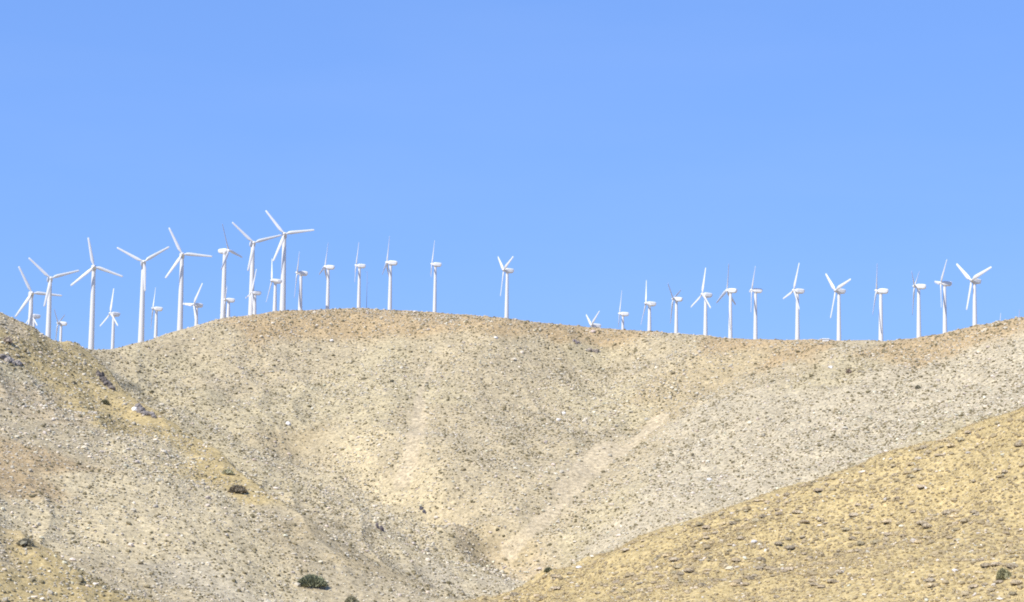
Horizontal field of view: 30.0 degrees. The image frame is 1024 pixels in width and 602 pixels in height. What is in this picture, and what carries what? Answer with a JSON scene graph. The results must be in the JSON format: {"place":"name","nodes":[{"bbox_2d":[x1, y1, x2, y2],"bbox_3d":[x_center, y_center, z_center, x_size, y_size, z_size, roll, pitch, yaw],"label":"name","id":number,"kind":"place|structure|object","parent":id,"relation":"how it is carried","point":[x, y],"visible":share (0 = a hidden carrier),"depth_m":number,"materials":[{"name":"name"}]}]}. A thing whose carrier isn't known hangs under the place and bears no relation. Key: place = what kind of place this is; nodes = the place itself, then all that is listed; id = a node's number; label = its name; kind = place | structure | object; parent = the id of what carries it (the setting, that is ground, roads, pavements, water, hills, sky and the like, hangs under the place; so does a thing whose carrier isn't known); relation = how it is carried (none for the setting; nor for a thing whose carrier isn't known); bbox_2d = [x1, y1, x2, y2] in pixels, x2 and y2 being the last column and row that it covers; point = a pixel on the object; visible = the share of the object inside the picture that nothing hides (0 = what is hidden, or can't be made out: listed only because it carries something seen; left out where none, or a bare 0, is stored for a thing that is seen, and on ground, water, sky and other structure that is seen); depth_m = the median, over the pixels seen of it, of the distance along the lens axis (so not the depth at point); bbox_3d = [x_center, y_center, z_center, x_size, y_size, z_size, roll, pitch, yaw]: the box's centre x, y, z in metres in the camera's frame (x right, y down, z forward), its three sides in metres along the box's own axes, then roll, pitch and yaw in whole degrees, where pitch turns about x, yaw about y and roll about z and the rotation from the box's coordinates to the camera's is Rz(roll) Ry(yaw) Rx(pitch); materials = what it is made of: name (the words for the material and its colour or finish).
{"place":"outdoors","nodes":[
{"label":"outdoors","id":0,"kind":"place"},
{"bbox_2d":[0,308,1023,601],"bbox_3d":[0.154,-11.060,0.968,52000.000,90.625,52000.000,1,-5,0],"label":"terrain","id":1,"kind":"structure","parent":0,"point":[578,476],"depth_m":498.62,"materials":[{"name":"soil"}]},
{"bbox_2d":[3,336,12,342],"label":"rock","id":2,"kind":"object","parent":1,"relation":"on","point":[8,339],"visible":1,"depth_m":502.99,"materials":[{"name":"beige stone"}]},
{"bbox_2d":[0,354,21,365],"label":"rock outcrop","id":3,"kind":"object","parent":1,"relation":"on","point":[5,358],"visible":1,"depth_m":492.89,"materials":[{"name":"grey stone"}]},
{"bbox_2d":[17,537,33,545],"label":"bush","id":4,"kind":"object","parent":1,"relation":"on","point":[27,541],"visible":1,"depth_m":327.63,"materials":[{"name":"grey plant"}]},
{"bbox_2d":[25,314,40,326],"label":"wind turbine","id":5,"kind":"object","parent":1,"relation":"on","point":[36,316],"visible":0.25,"depth_m":714.44,"materials":[{"name":"white paint"}]},
{"bbox_2d":[15,266,61,326],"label":"wind turbine","id":6,"kind":"object","parent":1,"relation":"on","point":[31,293],"visible":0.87,"depth_m":679.84,"materials":[{"name":"white paint"}]},
{"bbox_2d":[28,257,78,337],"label":"wind turbine","id":7,"kind":"object","parent":1,"relation":"on","point":[48,298],"visible":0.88,"depth_m":671.63,"materials":[{"name":"white paint"}]},
{"bbox_2d":[54,309,66,341],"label":"wind turbine","id":8,"kind":"object","parent":1,"relation":"on","point":[60,323],"visible":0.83,"depth_m":716.37,"materials":[{"name":"white paint"}]},
{"bbox_2d":[70,238,122,348],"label":"wind turbine","id":9,"kind":"object","parent":1,"relation":"on","point":[92,318],"visible":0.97,"depth_m":697.04,"materials":[{"name":"white paint"}]},
{"bbox_2d":[100,399,109,404],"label":"bush","id":10,"kind":"object","parent":1,"relation":"on","point":[105,402],"visible":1,"depth_m":497.74,"materials":[{"name":"green plant"}]},
{"bbox_2d":[96,370,115,389],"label":"rock outcrop","id":11,"kind":"object","parent":1,"relation":"on","point":[105,381],"visible":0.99,"depth_m":516.24,"materials":[{"name":"grey stone"}]},
{"bbox_2d":[100,288,119,348],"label":"wind turbine","id":12,"kind":"object","parent":1,"relation":"on","point":[114,314],"visible":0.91,"depth_m":713.91,"materials":[{"name":"white paint"}]},
{"bbox_2d":[117,246,169,342],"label":"wind turbine","id":13,"kind":"object","parent":1,"relation":"on","point":[142,305],"visible":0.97,"depth_m":678.77,"materials":[{"name":"white paint"}]},
{"bbox_2d":[135,403,156,417],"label":"rock outcrop","id":14,"kind":"object","parent":1,"relation":"on","point":[140,409],"visible":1,"depth_m":491.58,"materials":[{"name":"grey stone"}]},
{"bbox_2d":[151,287,162,337],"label":"wind turbine","id":15,"kind":"object","parent":1,"relation":"on","point":[156,309],"visible":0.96,"depth_m":689.72,"materials":[{"name":"white paint"}]},
{"bbox_2d":[165,228,211,330],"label":"wind turbine","id":16,"kind":"object","parent":1,"relation":"on","point":[180,259],"visible":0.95,"depth_m":719.45,"materials":[{"name":"white paint"}]},
{"bbox_2d":[183,283,202,325],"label":"wind turbine","id":17,"kind":"object","parent":1,"relation":"on","point":[197,306],"visible":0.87,"depth_m":682.26,"materials":[{"name":"white paint"}]},
{"bbox_2d":[221,469,234,474],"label":"bush","id":18,"kind":"object","parent":1,"relation":"on","point":[228,471],"visible":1,"depth_m":448.51,"materials":[{"name":"beige plant"}]},
{"bbox_2d":[223,288,234,317],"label":"wind turbine","id":19,"kind":"object","parent":1,"relation":"on","point":[229,300],"visible":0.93,"depth_m":674.47,"materials":[{"name":"white paint"}]},
{"bbox_2d":[218,224,241,317],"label":"wind turbine","id":20,"kind":"object","parent":1,"relation":"on","point":[224,252],"visible":0.96,"depth_m":684.53,"materials":[{"name":"white paint"}]},
{"bbox_2d":[228,484,247,492],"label":"bush","id":21,"kind":"object","parent":1,"relation":"on","point":[238,488],"visible":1,"depth_m":434.88,"materials":[{"name":"plant"}]},
{"bbox_2d":[245,269,260,314],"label":"wind turbine","id":22,"kind":"object","parent":1,"relation":"on","point":[254,293],"visible":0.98,"depth_m":685.74,"materials":[{"name":"white paint"}]},
{"bbox_2d":[232,222,281,314],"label":"wind turbine","id":23,"kind":"object","parent":1,"relation":"on","point":[251,263],"visible":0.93,"depth_m":715.69,"materials":[{"name":"white paint"}]},
{"bbox_2d":[266,262,281,310],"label":"wind turbine","id":24,"kind":"object","parent":1,"relation":"on","point":[276,281],"visible":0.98,"depth_m":687.12,"materials":[{"name":"white paint"}]},
{"bbox_2d":[265,210,313,310],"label":"wind turbine","id":25,"kind":"object","parent":1,"relation":"on","point":[282,243],"visible":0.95,"depth_m":709.70,"materials":[{"name":"white paint"}]},
{"bbox_2d":[294,252,307,309],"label":"wind turbine","id":26,"kind":"object","parent":1,"relation":"on","point":[302,273],"visible":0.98,"depth_m":688.07,"materials":[{"name":"white paint"}]},
{"bbox_2d":[297,574,327,587],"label":"bush","id":27,"kind":"object","parent":1,"relation":"on","point":[310,580],"visible":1,"depth_m":381.96,"materials":[{"name":"green plant"}]},
{"bbox_2d":[319,247,334,308],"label":"wind turbine","id":28,"kind":"object","parent":1,"relation":"on","point":[328,268],"visible":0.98,"depth_m":694.51,"materials":[{"name":"white paint"}]},
{"bbox_2d":[344,596,358,601],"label":"bush","id":29,"kind":"object","parent":1,"relation":"on","point":[351,599],"visible":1,"depth_m":376.93,"materials":[{"name":"green plant"}]},
{"bbox_2d":[355,244,365,307],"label":"wind turbine","id":30,"kind":"object","parent":1,"relation":"on","point":[359,266],"visible":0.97,"depth_m":700.39,"materials":[{"name":"white paint"}]},
{"bbox_2d":[376,523,383,531],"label":"rock outcrop","id":31,"kind":"object","parent":1,"relation":"on","point":[381,528],"visible":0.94,"depth_m":471.83,"materials":[{"name":"grey stone"}]},
{"bbox_2d":[382,236,397,309],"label":"wind turbine","id":32,"kind":"object","parent":1,"relation":"on","point":[391,263],"visible":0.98,"depth_m":701.37,"materials":[{"name":"white paint"}]},
{"bbox_2d":[430,240,441,311],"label":"wind turbine","id":33,"kind":"object","parent":1,"relation":"on","point":[436,264],"visible":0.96,"depth_m":697.20,"materials":[{"name":"white paint"}]},
{"bbox_2d":[498,256,513,318],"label":"wind turbine","id":34,"kind":"object","parent":1,"relation":"on","point":[507,270],"visible":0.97,"depth_m":665.41,"materials":[{"name":"white paint"}]},
{"bbox_2d":[0,307,1023,601],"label":"desert scrub","id":35,"kind":"object","parent":1,"relation":"on","point":[710,515],"visible":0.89,"depth_m":486.10,"materials":[{"name":"beige plant"}]},
{"bbox_2d":[0,308,1023,601],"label":"loose stones","id":36,"kind":"object","parent":1,"relation":"on","point":[586,432],"visible":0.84,"depth_m":506.85,"materials":[{"name":"beige stone"}]},
{"bbox_2d":[544,567,551,572],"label":"bush","id":37,"kind":"object","parent":1,"relation":"on","point":[547,569],"visible":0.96,"depth_m":372.43,"materials":[{"name":"green plant"}]},
{"bbox_2d":[587,348,598,352],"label":"rock outcrop","id":38,"kind":"object","parent":1,"relation":"on","point":[593,350],"visible":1,"depth_m":640.36,"materials":[{"name":"beige stone"}]},
{"bbox_2d":[586,312,600,327],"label":"wind turbine","id":39,"kind":"object","parent":1,"relation":"on","point":[594,325],"visible":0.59,"depth_m":712.68,"materials":[{"name":"white paint"}]},
{"bbox_2d":[618,292,628,329],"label":"wind turbine","id":40,"kind":"object","parent":1,"relation":"on","point":[622,314],"visible":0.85,"depth_m":715.49,"materials":[{"name":"white paint"}]},
{"bbox_2d":[641,280,655,330],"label":"wind turbine","id":41,"kind":"object","parent":1,"relation":"on","point":[650,303],"visible":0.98,"depth_m":680.15,"materials":[{"name":"white paint"}]},
{"bbox_2d":[669,557,679,560],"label":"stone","id":42,"kind":"object","parent":1,"relation":"on","point":[674,559],"visible":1,"depth_m":337.43,"materials":[{"name":"beige stone"}]},
{"bbox_2d":[668,284,682,333],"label":"wind turbine","id":43,"kind":"object","parent":1,"relation":"on","point":[677,299],"visible":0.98,"depth_m":654.33,"materials":[{"name":"white paint"}]},
{"bbox_2d":[683,568,694,572],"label":"rock","id":44,"kind":"object","parent":1,"relation":"on","point":[692,570],"visible":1,"depth_m":322.94,"materials":[{"name":"beige stone"}]},
{"bbox_2d":[691,268,711,335],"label":"wind turbine","id":45,"kind":"object","parent":1,"relation":"on","point":[705,295],"visible":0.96,"depth_m":638.56,"materials":[{"name":"white paint"}]},
{"bbox_2d":[703,544,712,548],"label":"rock","id":46,"kind":"object","parent":1,"relation":"on","point":[706,546],"visible":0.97,"depth_m":338.09,"materials":[{"name":"beige stone"}]},
{"bbox_2d":[716,264,736,337],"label":"wind turbine","id":47,"kind":"object","parent":1,"relation":"on","point":[729,291],"visible":0.98,"depth_m":635.51,"materials":[{"name":"white paint"}]},
{"bbox_2d":[730,578,741,582],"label":"desert shrub","id":48,"kind":"object","parent":1,"relation":"on","point":[737,580],"visible":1,"depth_m":299.85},
{"bbox_2d":[730,557,741,561],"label":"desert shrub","id":49,"kind":"object","parent":1,"relation":"on","point":[735,559],"visible":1,"depth_m":322.06,"materials":[{"name":"beige stone"}]},
{"bbox_2d":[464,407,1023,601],"bbox_3d":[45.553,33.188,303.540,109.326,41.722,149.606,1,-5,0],"label":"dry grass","id":50,"kind":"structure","parent":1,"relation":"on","point":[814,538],"depth_m":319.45,"materials":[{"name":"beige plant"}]},
{"bbox_2d":[749,517,759,521],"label":"rock","id":51,"kind":"object","parent":1,"relation":"on","point":[754,519],"visible":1,"depth_m":340.46,"materials":[{"name":"beige stone"}]},
{"bbox_2d":[749,266,762,338],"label":"wind turbine","id":52,"kind":"object","parent":1,"relation":"on","point":[756,291],"visible":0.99,"depth_m":626.53,"materials":[{"name":"white paint"}]},
{"bbox_2d":[764,565,773,569],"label":"rock","id":53,"kind":"object","parent":1,"relation":"on","point":[768,567],"visible":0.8,"depth_m":308.39,"materials":[{"name":"beige stone"}]},
{"bbox_2d":[769,567,779,571],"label":"rock","id":54,"kind":"object","parent":1,"relation":"on","point":[774,569],"visible":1,"depth_m":303.32,"materials":[{"name":"beige stone"}]},
{"bbox_2d":[783,545,794,548],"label":"rock","id":55,"kind":"object","parent":1,"relation":"on","point":[790,547],"visible":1,"depth_m":319.98,"materials":[{"name":"beige stone"}]},
{"bbox_2d":[783,264,804,339],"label":"wind turbine","id":56,"kind":"object","parent":1,"relation":"on","point":[797,291],"visible":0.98,"depth_m":619.72,"materials":[{"name":"white paint"}]},
{"bbox_2d":[797,519,808,522],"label":"rock","id":57,"kind":"object","parent":1,"relation":"on","point":[803,521],"visible":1,"depth_m":329.56,"materials":[{"name":"beige stone"}]},
{"bbox_2d":[826,579,836,582],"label":"rock","id":58,"kind":"object","parent":1,"relation":"on","point":[831,580],"visible":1,"depth_m":283.98,"materials":[{"name":"beige stone"}]},
{"bbox_2d":[825,274,850,340],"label":"wind turbine","id":59,"kind":"object","parent":1,"relation":"on","point":[838,290],"visible":1,"depth_m":616.82,"materials":[{"name":"white paint"}]},
{"bbox_2d":[848,512,857,516],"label":"rock","id":60,"kind":"object","parent":1,"relation":"on","point":[853,514],"visible":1,"depth_m":325.50,"materials":[{"name":"beige stone"}]},
{"bbox_2d":[873,274,888,340],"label":"wind turbine","id":61,"kind":"object","parent":1,"relation":"on","point":[880,291],"visible":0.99,"depth_m":610.28,"materials":[{"name":"white paint"}]},
{"bbox_2d":[882,519,891,522],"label":"rock","id":62,"kind":"object","parent":1,"relation":"on","point":[887,521],"visible":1,"depth_m":317.05,"materials":[{"name":"beige stone"}]},
{"bbox_2d":[912,273,925,336],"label":"wind turbine","id":63,"kind":"object","parent":1,"relation":"on","point":[919,286],"visible":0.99,"depth_m":602.23,"materials":[{"name":"white paint"}]},
{"bbox_2d":[916,520,927,523],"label":"rock","id":64,"kind":"object","parent":1,"relation":"on","point":[920,522],"visible":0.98,"depth_m":308.54,"materials":[{"name":"beige stone"}]},
{"bbox_2d":[921,523,931,527],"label":"rock","id":65,"kind":"object","parent":1,"relation":"on","point":[924,525],"visible":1,"depth_m":306.53,"materials":[{"name":"beige stone"}]},
{"bbox_2d":[924,577,935,581],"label":"desert shrub","id":66,"kind":"object","parent":1,"relation":"on","point":[929,579],"visible":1,"depth_m":269.87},
{"bbox_2d":[924,582,935,586],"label":"rock","id":67,"kind":"object","parent":1,"relation":"on","point":[929,584],"visible":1,"depth_m":267.07,"materials":[{"name":"beige stone"}]},
{"bbox_2d":[934,260,951,332],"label":"wind turbine","id":68,"kind":"object","parent":1,"relation":"on","point":[945,283],"visible":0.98,"depth_m":596.68,"materials":[{"name":"white paint"}]},
{"bbox_2d":[941,509,951,514],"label":"desert shrub","id":69,"kind":"object","parent":1,"relation":"on","point":[945,512],"visible":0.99,"depth_m":311.07,"materials":[{"name":"beige plant"}]},
{"bbox_2d":[960,518,970,521],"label":"rock","id":70,"kind":"object","parent":1,"relation":"on","point":[965,519],"visible":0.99,"depth_m":301.81,"materials":[{"name":"beige stone"}]},
{"bbox_2d":[961,590,971,595],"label":"desert shrub","id":71,"kind":"object","parent":1,"relation":"on","point":[966,592],"visible":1,"depth_m":260.62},
{"bbox_2d":[956,264,991,325],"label":"wind turbine","id":72,"kind":"object","parent":1,"relation":"on","point":[974,280],"visible":0.96,"depth_m":584.98,"materials":[{"name":"white paint"}]},
{"bbox_2d":[969,584,978,587],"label":"rock","id":73,"kind":"object","parent":1,"relation":"on","point":[974,585],"visible":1,"depth_m":262.76,"materials":[{"name":"beige stone"}]},
{"bbox_2d":[980,562,990,566],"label":"rock","id":74,"kind":"object","parent":1,"relation":"on","point":[984,564],"visible":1,"depth_m":270.30,"materials":[{"name":"beige stone"}]},
{"bbox_2d":[989,562,1002,565],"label":"rock","id":75,"kind":"object","parent":1,"relation":"on","point":[995,563],"visible":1,"depth_m":268.98,"materials":[{"name":"beige stone"}]},
{"bbox_2d":[996,567,1010,579],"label":"bush","id":76,"kind":"object","parent":1,"relation":"on","point":[1002,573],"visible":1,"depth_m":262.65,"materials":[{"name":"green plant"}]},
{"bbox_2d":[1004,563,1017,568],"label":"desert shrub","id":77,"kind":"object","parent":1,"relation":"on","point":[1011,565],"visible":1,"depth_m":266.11,"materials":[{"name":"beige stone"}]},
{"bbox_2d":[1010,579,1022,585],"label":"rock","id":78,"kind":"object","parent":1,"relation":"on","point":[1016,581],"visible":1,"depth_m":258.21,"materials":[{"name":"beige stone"}]},
{"bbox_2d":[1013,442,1023,445],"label":"rock","id":79,"kind":"object","parent":1,"relation":"on","point":[1018,444],"visible":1,"depth_m":320.62,"materials":[{"name":"beige stone"}]},
{"bbox_2d":[0,0,1023,349],"label":"sky","id":80,"kind":"structure","parent":0,"point":[607,148],"materials":[{"name":"blue"}]}
]}

